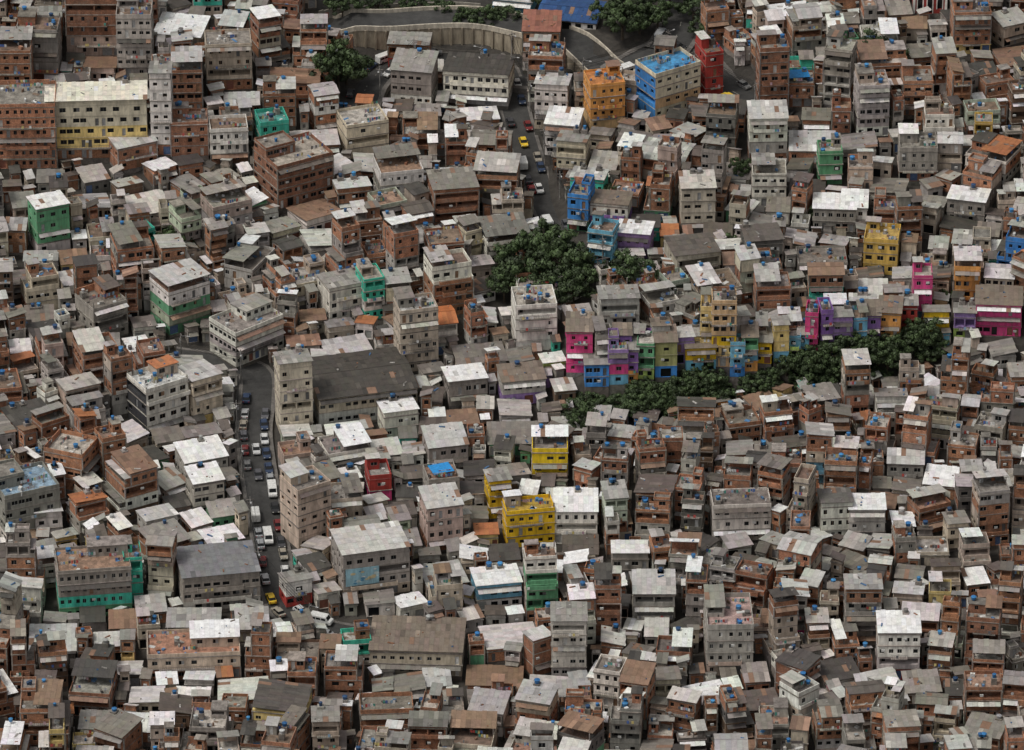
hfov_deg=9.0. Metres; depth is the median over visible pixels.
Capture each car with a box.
[239,419,247,429]
[239,430,247,440]
[241,408,248,418]
[242,393,250,402]
[242,444,248,454]
[243,459,251,470]
[252,443,260,454]
[253,527,262,537]
[254,468,262,480]
[255,538,264,549]
[259,556,266,566]
[260,418,268,429]
[260,433,268,444]
[260,573,269,584]
[261,408,269,419]
[262,447,270,458]
[264,462,272,473]
[266,473,273,480]
[270,502,279,513]
[270,606,285,617]
[273,519,280,530]
[277,536,285,547]
[278,548,287,559]
[281,565,288,571]
[292,604,304,610]
[346,89,354,97]
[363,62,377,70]
[382,67,390,77]
[431,48,441,55]
[505,117,514,126]
[514,78,521,85]
[517,94,525,104]
[523,120,532,130]
[525,174,532,183]
[527,185,535,193]
[533,152,541,161]
[534,183,543,193]
[536,162,545,171]
[561,219,566,228]
[677,42,686,48]
[735,79,750,89]
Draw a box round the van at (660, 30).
[654,27,666,39]
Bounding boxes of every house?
[0,15,16,25]
[0,172,3,215]
[0,216,8,256]
[0,249,17,269]
[0,257,13,305]
[0,290,8,320]
[0,310,7,338]
[0,328,9,368]
[0,368,27,404]
[0,397,45,447]
[0,413,16,451]
[0,445,14,460]
[0,458,59,539]
[0,544,5,557]
[0,558,5,573]
[0,614,15,678]
[0,669,18,720]
[0,717,37,749]
[2,179,21,204]
[4,303,26,348]
[5,216,28,254]
[7,0,11,13]
[8,0,33,22]
[8,190,33,229]
[8,338,32,358]
[9,350,38,378]
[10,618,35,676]
[13,269,25,299]
[13,446,41,465]
[19,676,70,749]
[20,6,63,39]
[20,258,59,309]
[21,577,43,623]
[23,250,58,271]
[24,302,53,321]
[26,190,70,249]
[26,319,55,361]
[28,623,76,654]
[30,401,73,440]
[31,438,47,461]
[34,0,62,6]
[34,328,68,376]
[34,501,62,537]
[34,669,57,678]
[35,629,67,690]
[36,168,64,192]
[36,538,57,547]
[36,545,55,588]
[39,350,68,387]
[40,324,64,366]
[43,425,100,504]
[43,611,66,623]
[44,73,65,81]
[49,172,67,197]
[50,527,77,546]
[54,535,132,621]
[55,372,100,412]
[57,248,87,270]
[58,269,98,299]
[62,0,64,27]
[64,71,88,81]
[65,390,107,429]
[66,52,84,71]
[66,326,117,392]
[66,332,72,356]
[67,485,109,545]
[68,658,118,718]
[72,193,110,225]
[72,253,98,294]
[72,727,94,749]
[73,61,90,80]
[73,471,102,492]
[74,274,128,336]
[75,163,110,193]
[76,745,113,749]
[78,709,110,735]
[79,606,106,631]
[80,638,114,659]
[83,56,116,80]
[85,524,107,544]
[86,215,113,251]
[90,238,110,272]
[92,707,143,749]
[93,409,101,426]
[93,415,126,480]
[93,631,120,660]
[101,332,120,345]
[102,444,158,524]
[105,512,137,536]
[107,220,154,287]
[108,128,157,176]
[108,608,136,640]
[110,176,143,195]
[113,270,141,312]
[115,660,143,687]
[116,265,138,325]
[121,334,147,348]
[121,419,148,446]
[122,535,143,605]
[124,202,151,222]
[125,189,164,217]
[125,711,150,746]
[126,354,190,438]
[128,685,165,712]
[129,73,147,86]
[129,314,157,337]
[134,593,167,623]
[135,503,178,534]
[135,607,160,649]
[135,745,157,749]
[137,217,157,262]
[137,518,191,559]
[140,254,159,312]
[141,156,177,189]
[142,444,169,469]
[146,619,240,682]
[147,87,149,113]
[148,258,211,337]
[149,711,174,749]
[150,425,185,450]
[151,45,202,108]
[151,190,176,233]
[153,0,158,27]
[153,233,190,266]
[154,11,210,45]
[155,671,178,687]
[158,465,185,500]
[158,690,191,737]
[158,721,180,749]
[160,339,177,354]
[162,492,191,519]
[165,607,221,628]
[167,0,191,13]
[168,193,203,248]
[169,100,208,159]
[169,173,205,196]
[170,27,192,45]
[170,351,202,366]
[172,153,204,178]
[173,434,228,476]
[176,540,260,611]
[176,686,211,698]
[177,179,202,211]
[177,359,223,423]
[179,507,213,533]
[180,422,222,439]
[181,700,234,749]
[183,670,215,696]
[184,461,225,511]
[185,734,207,749]
[187,531,203,544]
[191,689,210,709]
[197,523,244,543]
[199,168,239,185]
[199,179,254,244]
[200,318,209,344]
[203,95,223,114]
[204,27,252,91]
[204,275,221,299]
[205,497,235,526]
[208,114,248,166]
[209,292,285,368]
[213,364,228,376]
[214,14,221,28]
[216,730,239,749]
[217,278,246,306]
[218,9,249,28]
[218,676,267,714]
[219,98,252,144]
[220,466,239,491]
[222,234,281,292]
[222,377,234,398]
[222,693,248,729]
[223,91,260,109]
[224,0,235,8]
[234,606,269,642]
[239,716,265,749]
[243,220,269,246]
[244,612,273,679]
[245,186,268,209]
[249,4,290,66]
[251,678,312,727]
[252,0,270,6]
[253,130,333,214]
[254,104,289,136]
[261,254,288,290]
[261,716,297,749]
[262,75,295,130]
[264,216,301,246]
[269,265,299,309]
[270,67,320,112]
[271,0,303,20]
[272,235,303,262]
[273,621,292,656]
[276,287,298,339]
[276,632,319,686]
[277,430,313,470]
[277,564,312,608]
[279,423,312,441]
[279,705,310,749]
[281,344,304,350]
[283,18,299,56]
[285,333,321,354]
[286,198,340,234]
[286,253,326,308]
[287,651,317,704]
[289,128,340,154]
[290,608,314,639]
[292,14,327,67]
[296,551,331,581]
[299,228,331,256]
[299,308,326,333]
[299,458,311,466]
[300,535,329,561]
[307,81,339,129]
[311,459,340,482]
[311,701,346,749]
[312,580,341,611]
[316,263,361,319]
[317,422,371,467]
[318,333,372,354]
[319,633,341,672]
[319,698,342,729]
[323,317,354,338]
[324,420,358,435]
[324,644,364,701]
[327,692,353,705]
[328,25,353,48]
[329,520,410,602]
[331,472,363,517]
[332,171,371,209]
[333,153,352,178]
[336,101,388,158]
[337,462,362,481]
[338,161,361,177]
[339,619,370,666]
[344,514,380,526]
[349,199,382,241]
[353,152,373,186]
[354,315,378,340]
[355,93,373,105]
[355,257,385,320]
[355,743,373,749]
[358,687,413,730]
[358,719,403,747]
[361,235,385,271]
[362,492,389,512]
[362,588,395,619]
[363,503,387,522]
[364,452,392,500]
[365,428,387,438]
[365,445,390,463]
[367,187,406,220]
[368,614,466,681]
[370,436,402,466]
[371,676,393,692]
[372,142,423,195]
[373,328,393,348]
[374,726,411,749]
[376,392,419,437]
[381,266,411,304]
[381,314,392,327]
[382,210,395,244]
[383,501,417,527]
[386,504,411,529]
[387,31,431,66]
[387,111,398,140]
[389,47,438,103]
[390,671,425,705]
[391,99,414,123]
[395,482,421,509]
[395,591,427,616]
[398,137,415,155]
[398,425,417,444]
[399,465,422,484]
[400,199,434,228]
[401,441,425,464]
[402,111,444,159]
[403,181,429,201]
[403,527,422,559]
[408,710,448,749]
[412,103,441,128]
[416,244,473,318]
[417,361,444,384]
[417,546,441,564]
[418,222,440,262]
[418,416,446,441]
[418,482,463,551]
[419,155,431,170]
[419,386,444,406]
[420,682,453,734]
[421,421,469,468]
[422,461,459,491]
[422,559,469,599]
[422,667,451,690]
[423,222,464,252]
[426,164,479,222]
[428,562,463,616]
[434,459,453,462]
[438,59,443,83]
[438,305,458,347]
[441,362,488,408]
[442,49,515,111]
[442,110,455,128]
[442,687,464,710]
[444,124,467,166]
[445,408,479,431]
[446,161,463,167]
[449,710,497,749]
[451,341,508,366]
[452,213,477,225]
[456,214,483,254]
[457,604,484,633]
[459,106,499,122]
[459,544,487,574]
[460,481,485,505]
[461,122,473,147]
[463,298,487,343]
[463,459,494,480]
[463,505,488,531]
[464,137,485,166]
[465,664,523,699]
[466,423,484,457]
[467,686,476,705]
[467,686,510,742]
[468,119,499,129]
[469,254,494,278]
[469,561,522,612]
[470,129,512,152]
[473,150,520,215]
[473,522,499,545]
[474,276,494,302]
[476,395,494,420]
[477,746,512,749]
[478,211,529,266]
[478,621,534,664]
[482,306,497,335]
[483,466,512,519]
[484,605,506,624]
[486,420,538,458]
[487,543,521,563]
[491,180,524,214]
[491,673,513,714]
[492,0,536,12]
[493,433,515,467]
[495,462,531,488]
[496,360,546,404]
[497,398,532,421]
[498,306,510,329]
[501,489,555,547]
[504,716,561,749]
[505,345,534,362]
[510,284,557,351]
[514,678,559,729]
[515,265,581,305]
[519,478,540,495]
[521,9,561,73]
[522,542,556,560]
[522,625,551,676]
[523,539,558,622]
[527,34,565,107]
[529,221,539,231]
[529,674,568,683]
[531,423,568,486]
[533,65,572,136]
[534,602,550,630]
[538,350,565,369]
[541,401,561,423]
[544,105,584,166]
[545,486,580,500]
[547,420,575,458]
[549,377,577,406]
[551,416,585,436]
[553,485,598,544]
[555,124,591,189]
[556,678,591,720]
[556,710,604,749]
[557,559,563,588]
[558,564,588,600]
[558,736,591,749]
[560,581,596,649]
[561,303,592,329]
[562,534,599,558]
[563,548,588,574]
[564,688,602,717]
[565,309,594,377]
[567,174,595,234]
[567,670,590,685]
[569,162,609,188]
[570,704,593,715]
[572,457,600,492]
[573,72,583,107]
[573,435,591,467]
[582,60,625,129]
[582,411,608,459]
[583,352,609,398]
[586,660,597,692]
[587,210,619,264]
[588,149,617,182]
[589,126,615,150]
[589,189,633,223]
[591,315,612,355]
[593,443,617,464]
[593,654,626,711]
[594,404,611,422]
[594,562,621,640]
[596,284,640,327]
[600,441,629,491]
[600,478,632,539]
[600,623,625,656]
[605,268,627,284]
[607,328,628,397]
[607,423,635,447]
[609,686,642,749]
[610,177,644,211]
[611,540,649,580]
[612,322,632,344]
[615,128,652,151]
[616,216,654,259]
[617,117,640,134]
[617,131,645,175]
[618,247,645,257]
[618,659,655,735]
[619,687,645,737]
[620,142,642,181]
[621,67,636,93]
[621,572,627,593]
[621,593,630,618]
[621,642,655,658]
[623,617,643,642]
[624,260,659,283]
[625,336,639,382]
[627,490,631,513]
[628,650,648,661]
[629,571,632,594]
[630,266,658,290]
[630,417,665,459]
[631,214,660,241]
[632,408,660,425]
[632,567,675,628]
[633,322,650,337]
[633,460,635,485]
[634,474,677,527]
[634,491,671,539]
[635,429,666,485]
[636,330,654,380]
[639,280,678,321]
[640,739,673,749]
[642,137,695,185]
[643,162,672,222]
[644,114,672,136]
[644,617,668,648]
[647,247,663,267]
[647,711,674,743]
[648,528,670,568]
[649,303,671,322]
[649,312,671,334]
[649,696,666,714]
[652,133,671,138]
[653,34,677,54]
[653,321,678,382]
[655,626,692,679]
[655,666,681,696]
[657,416,676,425]
[657,426,682,473]
[659,223,679,246]
[659,263,689,294]
[663,232,721,272]
[663,233,685,246]
[665,107,688,128]
[665,686,701,743]
[668,538,699,596]
[669,121,705,145]
[669,617,702,641]
[672,744,690,749]
[673,467,704,524]
[674,291,700,323]
[675,719,706,749]
[677,326,695,369]
[677,396,715,432]
[677,532,701,555]
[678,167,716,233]
[680,437,707,503]
[680,483,705,531]
[681,319,704,340]
[681,679,722,694]
[684,341,717,377]
[685,262,742,304]
[685,553,708,623]
[686,432,714,472]
[689,102,707,126]
[690,145,701,169]
[693,531,719,555]
[694,30,723,93]
[700,0,729,44]
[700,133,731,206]
[701,695,719,730]
[702,545,712,584]
[703,222,732,237]
[703,584,753,678]
[705,94,739,159]
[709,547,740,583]
[710,483,771,542]
[710,731,738,749]
[714,459,724,473]
[714,733,748,749]
[715,238,740,268]
[715,407,721,416]
[719,684,754,739]
[720,400,761,448]
[720,532,753,555]
[721,251,734,274]
[723,25,753,57]
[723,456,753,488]
[725,199,759,221]
[726,0,735,9]
[726,162,751,189]
[726,439,753,456]
[729,189,750,235]
[729,330,745,385]
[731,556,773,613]
[732,552,768,560]
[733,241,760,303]
[734,224,750,237]
[736,0,785,27]
[736,305,751,332]
[737,304,755,319]
[738,99,746,132]
[739,220,784,263]
[740,320,759,379]
[740,661,770,690]
[742,390,771,413]
[743,687,777,723]
[745,0,752,33]
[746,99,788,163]
[746,450,766,483]
[748,211,772,223]
[748,712,772,749]
[750,24,781,71]
[751,149,786,209]
[752,261,791,312]
[753,310,767,334]
[753,608,768,639]
[755,557,776,581]
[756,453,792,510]
[757,248,782,271]
[757,327,773,372]
[758,697,789,749]
[759,394,794,441]
[759,530,784,559]
[764,9,785,33]
[765,196,790,225]
[767,0,805,33]
[768,310,777,321]
[770,315,790,368]
[771,430,806,463]
[771,443,801,499]
[774,644,820,696]
[776,531,823,578]
[776,557,796,578]
[777,306,801,329]
[778,670,820,730]
[780,509,810,540]
[780,736,803,749]
[781,393,801,434]
[781,578,809,633]
[785,2,825,57]
[785,227,817,257]
[786,158,814,183]
[787,115,799,137]
[787,130,835,166]
[788,271,806,303]
[789,65,814,110]
[789,178,825,196]
[789,323,801,362]
[790,50,813,71]
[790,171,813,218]
[791,207,810,230]
[795,244,847,288]
[796,317,810,350]
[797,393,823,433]
[798,567,825,607]
[799,605,830,650]
[801,107,830,130]
[801,382,840,422]
[805,299,819,356]
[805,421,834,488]
[807,262,844,299]
[810,1,831,17]
[811,526,832,544]
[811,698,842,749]
[812,192,856,234]
[815,132,843,186]
[815,471,819,495]
[816,487,853,539]
[817,297,833,353]
[817,747,838,749]
[818,233,850,255]
[818,655,860,689]
[819,582,839,627]
[819,686,844,713]
[822,543,842,557]
[822,556,831,589]
[823,293,846,305]
[823,445,857,492]
[825,11,844,43]
[825,185,846,192]
[825,399,851,436]
[826,11,859,32]
[826,569,861,589]
[827,0,860,16]
[829,578,843,621]
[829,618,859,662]
[830,23,858,39]
[831,88,851,134]
[832,300,854,354]
[833,382,839,394]
[834,431,859,450]
[838,530,872,556]
[839,383,873,395]
[840,188,868,231]
[840,348,871,429]
[841,131,877,166]
[841,549,868,573]
[841,713,875,749]
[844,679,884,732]
[847,148,873,196]
[848,492,886,535]
[849,286,876,307]
[851,410,870,433]
[852,298,868,337]
[853,566,866,573]
[854,265,884,291]
[857,38,906,77]
[858,278,887,298]
[859,0,885,24]
[859,17,898,40]
[860,441,883,475]
[863,216,901,277]
[864,299,881,337]
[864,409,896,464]
[865,667,898,688]
[866,533,892,556]
[866,563,893,608]
[868,490,899,520]
[868,554,893,580]
[869,177,908,207]
[869,395,873,411]
[870,676,905,749]
[872,156,893,177]
[872,476,891,492]
[873,187,895,222]
[873,388,907,439]
[875,607,921,680]
[877,295,903,339]
[879,733,906,749]
[880,376,897,387]
[881,709,920,749]
[882,283,902,294]
[884,0,912,19]
[887,128,898,155]
[887,447,924,486]
[889,507,915,533]
[891,476,921,495]
[891,520,916,567]
[892,266,911,292]
[892,576,925,609]
[894,189,922,254]
[894,563,925,580]
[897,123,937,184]
[898,353,924,395]
[899,288,918,328]
[900,59,933,118]
[901,15,927,41]
[901,285,909,292]
[901,396,940,469]
[901,601,940,637]
[901,668,942,704]
[904,693,910,708]
[904,698,907,708]
[905,42,931,65]
[906,483,951,533]
[911,256,932,317]
[915,692,948,730]
[916,536,949,570]
[917,710,923,734]
[919,176,944,195]
[920,247,946,265]
[920,733,943,749]
[921,304,950,331]
[922,194,946,222]
[922,201,941,238]
[922,463,959,500]
[923,96,954,134]
[924,373,939,396]
[925,393,960,450]
[927,19,947,41]
[927,630,955,672]
[928,35,956,95]
[928,235,949,261]
[928,571,956,603]
[930,558,961,596]
[932,260,952,303]
[932,704,957,741]
[935,168,961,193]
[937,56,972,117]
[937,131,963,172]
[939,8,949,33]
[939,214,977,244]
[939,337,970,415]
[940,344,982,376]
[940,590,964,662]
[941,506,970,551]
[942,353,951,357]
[944,676,962,711]
[946,183,991,221]
[946,420,979,465]
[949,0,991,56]
[951,226,1001,277]
[952,243,982,302]
[953,297,976,339]
[954,473,972,523]
[957,527,991,570]
[959,459,982,473]
[960,393,980,424]
[960,566,989,597]
[961,98,1000,134]
[961,152,1001,206]
[961,608,967,634]
[962,135,973,159]
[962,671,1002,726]
[963,455,982,462]
[963,594,1002,669]
[964,711,1005,749]
[965,129,1021,188]
[966,589,996,607]
[968,61,996,89]
[968,732,991,749]
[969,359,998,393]
[970,49,993,62]
[970,384,989,394]
[970,466,1010,550]
[971,638,1004,690]
[973,111,992,135]
[974,407,1009,457]
[975,284,1022,337]
[977,63,1013,100]
[977,221,1000,238]
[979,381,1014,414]
[980,432,996,466]
[981,249,984,283]
[983,461,1013,483]
[984,263,1014,285]
[985,207,1004,231]
[987,337,1017,376]
[989,0,1002,11]
[990,573,1023,593]
[991,6,1023,47]
[992,45,1023,76]
[996,184,1015,208]
[998,538,1010,561]
[999,125,1023,161]
[1002,670,1023,716]
[1003,716,1023,749]
[1004,472,1012,522]
[1004,639,1023,670]
[1006,360,1023,391]
[1007,77,1023,128]
[1007,408,1023,445]
[1009,0,1023,12]
[1011,445,1022,466]
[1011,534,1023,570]
[1012,48,1023,79]
[1013,196,1023,215]
[1014,214,1023,220]
[1014,392,1020,406]
[1017,700,1023,732]
[1020,606,1023,641]
[1021,444,1023,464]
[1022,120,1023,142]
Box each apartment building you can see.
[0,26,34,79]
[0,78,57,176]
[0,571,23,619]
[0,721,4,727]
[5,522,46,608]
[16,5,62,79]
[38,702,65,749]
[44,75,147,167]
[64,0,116,56]
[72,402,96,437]
[102,340,132,418]
[115,0,154,80]
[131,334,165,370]
[145,529,177,602]
[148,54,173,158]
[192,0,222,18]
[199,214,228,275]
[273,343,313,435]
[278,460,332,548]
[325,208,363,271]
[384,213,418,279]
[392,286,439,373]
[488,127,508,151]
[530,722,553,749]
[550,601,587,675]
[634,47,700,116]
[657,135,681,206]
[699,286,711,342]
[711,282,737,378]
[754,29,789,112]
[762,586,800,670]
[785,463,816,532]
[822,29,857,107]
[837,744,866,749]
[842,573,883,648]
[852,63,889,137]
[943,734,977,749]
[996,217,1023,263]
[997,561,1023,640]
[1009,249,1023,313]
[1011,464,1023,535]
[1014,166,1023,198]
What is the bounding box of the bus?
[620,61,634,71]
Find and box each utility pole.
[232,400,238,432]
[238,350,243,381]
[239,445,243,477]
[246,497,253,528]
[376,66,382,97]
[509,33,515,54]
[526,83,532,111]
[540,127,544,158]
[556,171,563,198]
[599,236,605,261]
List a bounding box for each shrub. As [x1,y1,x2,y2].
[611,404,632,417]
[719,382,732,389]
[736,385,751,394]
[737,372,764,386]
[751,384,774,392]
[782,356,808,371]
[788,367,817,384]
[788,375,800,383]
[800,361,819,372]
[813,374,837,383]
[870,368,875,376]
[881,370,893,376]
[894,339,914,355]
[916,347,937,362]
[918,341,947,356]
[930,332,948,349]
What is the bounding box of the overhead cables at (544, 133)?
[510,33,604,243]
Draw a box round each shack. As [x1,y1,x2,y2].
[0,0,7,23]
[0,393,7,413]
[0,537,5,543]
[0,717,8,720]
[8,164,20,178]
[10,671,22,693]
[13,694,20,720]
[16,418,37,448]
[21,184,35,193]
[23,169,34,184]
[23,604,30,636]
[24,374,33,383]
[25,382,39,399]
[26,319,31,337]
[29,378,41,385]
[29,642,37,669]
[30,529,37,540]
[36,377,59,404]
[36,526,49,539]
[39,258,53,263]
[47,460,65,513]
[53,308,70,341]
[56,287,71,312]
[58,542,76,546]
[60,62,72,72]
[60,159,72,171]
[61,303,75,321]
[62,171,79,190]
[64,285,73,302]
[65,501,69,525]
[67,188,74,196]
[67,195,82,237]
[67,612,79,626]
[67,651,75,672]
[70,227,87,248]
[70,320,86,331]
[70,659,75,680]
[70,704,74,730]
[71,158,82,170]
[75,626,93,646]
[76,634,88,657]
[83,517,99,542]
[86,197,98,223]
[94,512,104,524]
[98,77,114,80]
[100,261,111,274]
[101,391,110,416]
[106,415,123,424]
[109,163,123,180]
[109,189,125,222]
[113,606,126,609]
[115,69,125,80]
[115,690,126,710]
[116,509,130,521]
[117,207,125,221]
[118,665,130,694]
[118,682,129,702]
[119,629,135,660]
[123,703,138,711]
[127,345,135,353]
[129,525,138,535]
[139,667,152,685]
[142,555,148,584]
[152,329,164,340]
[153,459,160,470]
[154,32,156,49]
[155,36,165,53]
[156,165,169,191]
[156,323,165,340]
[157,34,168,53]
[158,485,160,504]
[159,0,167,17]
[162,444,174,462]
[162,462,174,468]
[164,687,176,692]
[168,597,182,606]
[182,415,196,425]
[183,322,199,344]
[184,241,197,261]
[188,5,205,14]
[191,413,206,424]
[194,42,204,64]
[194,238,204,263]
[200,226,203,240]
[202,51,203,78]
[202,160,215,171]
[206,81,224,100]
[208,110,213,115]
[210,282,216,299]
[210,299,226,315]
[211,406,231,426]
[213,268,223,287]
[215,665,233,688]
[218,419,230,430]
[220,158,232,169]
[222,214,235,252]
[222,384,233,406]
[222,428,234,438]
[222,438,237,468]
[223,171,237,181]
[224,402,235,423]
[224,532,238,541]
[225,475,236,494]
[225,485,241,500]
[226,292,241,309]
[227,2,235,9]
[227,368,237,387]
[229,603,247,618]
[233,500,248,536]
[234,224,244,245]
[234,724,241,746]
[235,0,252,22]
[236,161,252,180]
[241,175,257,189]
[246,597,263,606]
[250,156,252,175]
[250,275,261,291]
[251,109,254,129]
[252,208,263,222]
[254,284,269,298]
[255,56,271,79]
[256,78,262,101]
[259,203,279,220]
[267,346,277,365]
[269,656,287,680]
[270,618,282,626]
[276,9,285,34]
[279,60,293,67]
[282,260,291,264]
[285,456,299,462]
[291,256,302,263]
[291,548,311,567]
[295,323,308,334]
[299,103,309,129]
[301,49,316,68]
[304,283,318,308]
[306,321,317,333]
[308,0,316,10]
[309,443,327,462]
[309,571,320,583]
[310,348,326,356]
[310,424,322,433]
[312,433,324,443]
[312,696,326,705]
[314,622,327,639]
[317,68,334,82]
[322,568,337,581]
[324,189,336,205]
[325,508,343,536]
[327,593,340,618]
[328,537,331,561]
[329,747,340,749]
[331,506,347,517]
[336,459,350,467]
[339,102,350,108]
[341,150,351,160]
[342,591,358,617]
[342,695,352,729]
[347,729,355,747]
[351,306,363,325]
[354,459,364,478]
[355,692,371,711]
[356,731,361,745]
[359,414,370,419]
[359,417,373,429]
[359,656,363,663]
[367,664,381,684]
[376,324,388,336]
[381,669,394,676]
[382,98,394,103]
[382,102,392,108]
[382,109,395,117]
[382,303,392,315]
[389,134,402,143]
[390,456,401,471]
[392,469,403,492]
[399,114,402,130]
[400,453,413,465]
[408,131,418,143]
[408,539,413,567]
[410,268,422,293]
[410,564,423,594]
[413,697,422,710]
[415,375,429,400]
[416,507,419,526]
[419,263,423,276]
[420,388,432,415]
[422,600,443,618]
[427,134,437,159]
[428,374,440,383]
[428,406,445,416]
[429,160,440,168]
[429,376,441,386]
[435,90,450,113]
[438,337,445,355]
[438,735,454,749]
[441,219,456,226]
[441,347,453,365]
[442,597,456,616]
[444,106,457,121]
[444,537,460,560]
[446,335,458,349]
[446,685,458,687]
[448,108,467,123]
[455,94,466,107]
[457,469,464,480]
[459,531,478,545]
[460,397,475,408]
[461,492,473,505]
[463,508,471,535]
[463,584,474,606]
[463,597,474,606]
[464,239,472,255]
[467,631,484,664]
[472,442,485,459]
[472,493,484,505]
[473,552,487,566]
[474,294,485,305]
[477,538,489,553]
[479,413,489,430]
[481,111,493,122]
[481,197,491,215]
[484,342,500,383]
[487,373,496,395]
[488,326,509,345]
[496,510,501,528]
[503,641,522,666]
[504,338,515,348]
[504,715,515,740]
[505,604,524,622]
[507,562,522,566]
[510,696,515,715]
[512,481,518,489]
[515,682,521,693]
[516,249,526,265]
[518,567,523,590]
[519,444,530,467]
[520,174,525,188]
[524,191,534,218]
[526,216,538,223]
[531,343,541,359]
[535,391,547,411]
[537,412,548,424]
[540,472,555,494]
[544,368,552,387]
[550,334,561,351]
[551,152,556,173]
[551,363,564,377]
[555,478,568,486]
[557,304,565,322]
[557,552,564,559]
[559,400,573,411]
[564,184,569,203]
[565,169,571,183]
[570,438,573,460]
[583,555,599,581]
[586,477,598,487]
[589,556,602,561]
[590,294,596,312]
[590,645,601,665]
[596,141,613,150]
[596,257,609,289]
[598,496,601,528]
[603,711,608,736]
[604,506,619,559]
[604,743,608,748]
[607,423,611,437]
[607,707,610,746]
[608,649,620,655]
[609,170,619,184]
[610,408,628,425]
[625,88,635,114]
[625,94,638,118]
[625,632,638,646]
[628,448,634,470]
[629,536,640,539]
[632,109,650,130]
[639,319,649,327]
[640,651,656,666]
[646,176,651,194]
[654,559,665,568]
[656,652,668,666]
[661,257,674,267]
[662,215,676,222]
[662,416,673,425]
[666,463,679,481]
[667,406,677,418]
[669,312,683,325]
[670,529,681,537]
[672,134,684,141]
[676,283,690,298]
[676,654,689,687]
[681,162,690,169]
[681,579,685,612]
[682,224,693,233]
[683,132,695,142]
[685,96,697,112]
[687,624,699,653]
[688,662,705,684]
[698,93,707,103]
[700,610,703,638]
[703,420,719,467]
[703,695,717,744]
[704,504,709,525]
[704,671,716,681]
[706,472,723,505]
[713,229,726,238]
[714,417,723,430]
[714,454,725,465]
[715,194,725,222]
[716,395,729,406]
[719,430,731,454]
[719,666,737,681]
[721,675,743,688]
[722,579,734,592]
[728,183,738,201]
[729,9,743,28]
[729,147,741,161]
[733,398,743,404]
[734,39,745,68]
[735,390,744,399]
[738,435,750,439]
[740,184,751,198]
[744,38,754,64]
[751,0,768,40]
[753,634,767,654]
[754,205,764,213]
[754,440,771,452]
[755,541,770,557]
[760,251,774,262]
[770,645,785,680]
[771,503,787,533]
[772,212,785,235]
[772,383,793,396]
[773,576,788,587]
[783,236,793,266]
[783,268,792,279]
[784,249,796,271]
[789,715,810,749]
[796,296,811,311]
[796,377,810,392]
[800,642,822,659]
[811,96,822,107]
[811,226,821,242]
[813,55,824,86]
[814,496,817,523]
[815,47,824,55]
[816,83,822,101]
[819,688,827,693]
[821,649,834,659]
[822,17,825,32]
[822,225,834,233]
[825,678,841,691]
[830,0,843,11]
[830,550,845,577]
[831,533,843,546]
[835,227,847,235]
[843,269,858,291]
[843,280,857,299]
[847,8,859,12]
[848,176,864,188]
[848,237,859,253]
[848,255,859,268]
[849,247,863,266]
[852,427,863,455]
[853,672,867,681]
[855,222,866,243]
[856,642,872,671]
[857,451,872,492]
[871,370,881,387]
[877,137,892,156]
[883,597,897,609]
[888,78,902,113]
[888,281,904,284]
[889,89,904,128]
[894,405,904,447]
[897,19,907,43]
[897,496,906,510]
[900,231,918,265]
[900,252,911,265]
[907,551,920,564]
[909,385,927,399]
[911,578,928,601]
[914,100,924,131]
[916,6,930,19]
[916,31,928,42]
[916,520,932,535]
[919,361,932,373]
[919,637,928,665]
[922,717,933,734]
[927,385,939,397]
[933,291,949,304]
[933,600,941,625]
[934,364,940,378]
[934,460,944,464]
[938,669,951,691]
[940,328,951,345]
[940,489,949,498]
[947,95,962,125]
[948,726,968,734]
[949,665,970,678]
[949,700,962,723]
[949,705,959,726]
[950,290,964,321]
[951,461,959,466]
[954,117,963,131]
[956,50,966,61]
[958,590,968,608]
[962,425,973,432]
[966,419,975,425]
[969,328,980,348]
[970,68,978,92]
[971,92,985,98]
[977,342,987,358]
[986,561,1000,579]
[987,250,998,262]
[996,98,1007,130]
[996,375,1006,381]
[997,440,1012,468]
[998,369,1002,376]
[1002,206,1017,239]
[1003,0,1009,7]
[1003,181,1015,184]
[1010,631,1019,642]
[1015,398,1023,408]
[1017,386,1023,397]
[1017,642,1023,650]
[1020,157,1023,177]
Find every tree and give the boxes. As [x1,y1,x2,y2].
[149,229,176,245]
[162,225,195,244]
[308,37,369,98]
[315,50,354,81]
[322,0,365,16]
[333,45,374,84]
[361,0,395,8]
[398,0,426,7]
[422,0,455,13]
[452,6,478,22]
[464,3,496,25]
[483,5,521,21]
[485,267,520,302]
[491,255,528,288]
[492,230,557,275]
[510,218,574,265]
[514,260,555,284]
[528,227,596,276]
[537,262,588,297]
[556,274,596,303]
[558,259,598,294]
[560,391,598,415]
[565,407,592,428]
[589,0,626,31]
[590,392,615,408]
[595,182,621,189]
[596,254,639,281]
[599,0,648,40]
[604,392,641,411]
[606,247,658,284]
[613,0,658,5]
[618,394,649,412]
[622,379,651,407]
[624,376,653,397]
[624,388,662,413]
[627,6,662,34]
[631,398,654,411]
[633,380,659,394]
[638,380,683,406]
[639,0,672,28]
[650,386,678,406]
[650,398,673,408]
[660,404,670,414]
[661,382,680,399]
[664,368,700,394]
[671,0,703,21]
[672,382,693,396]
[684,362,729,389]
[687,18,713,36]
[693,386,729,399]
[696,371,717,388]
[713,385,740,399]
[724,232,737,238]
[728,157,751,176]
[742,379,769,394]
[755,366,780,381]
[756,366,779,384]
[763,375,783,391]
[772,353,805,376]
[795,349,820,365]
[796,344,829,369]
[806,336,847,364]
[808,206,812,217]
[818,364,836,374]
[821,353,840,369]
[823,362,840,379]
[831,328,872,353]
[843,35,871,39]
[855,27,888,42]
[857,342,882,364]
[866,329,902,365]
[869,340,901,373]
[877,333,913,361]
[898,329,925,346]
[901,327,917,346]
[902,316,943,345]
[902,329,932,350]
[938,289,952,302]
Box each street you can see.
[176,346,370,633]
[347,52,447,108]
[499,53,594,275]

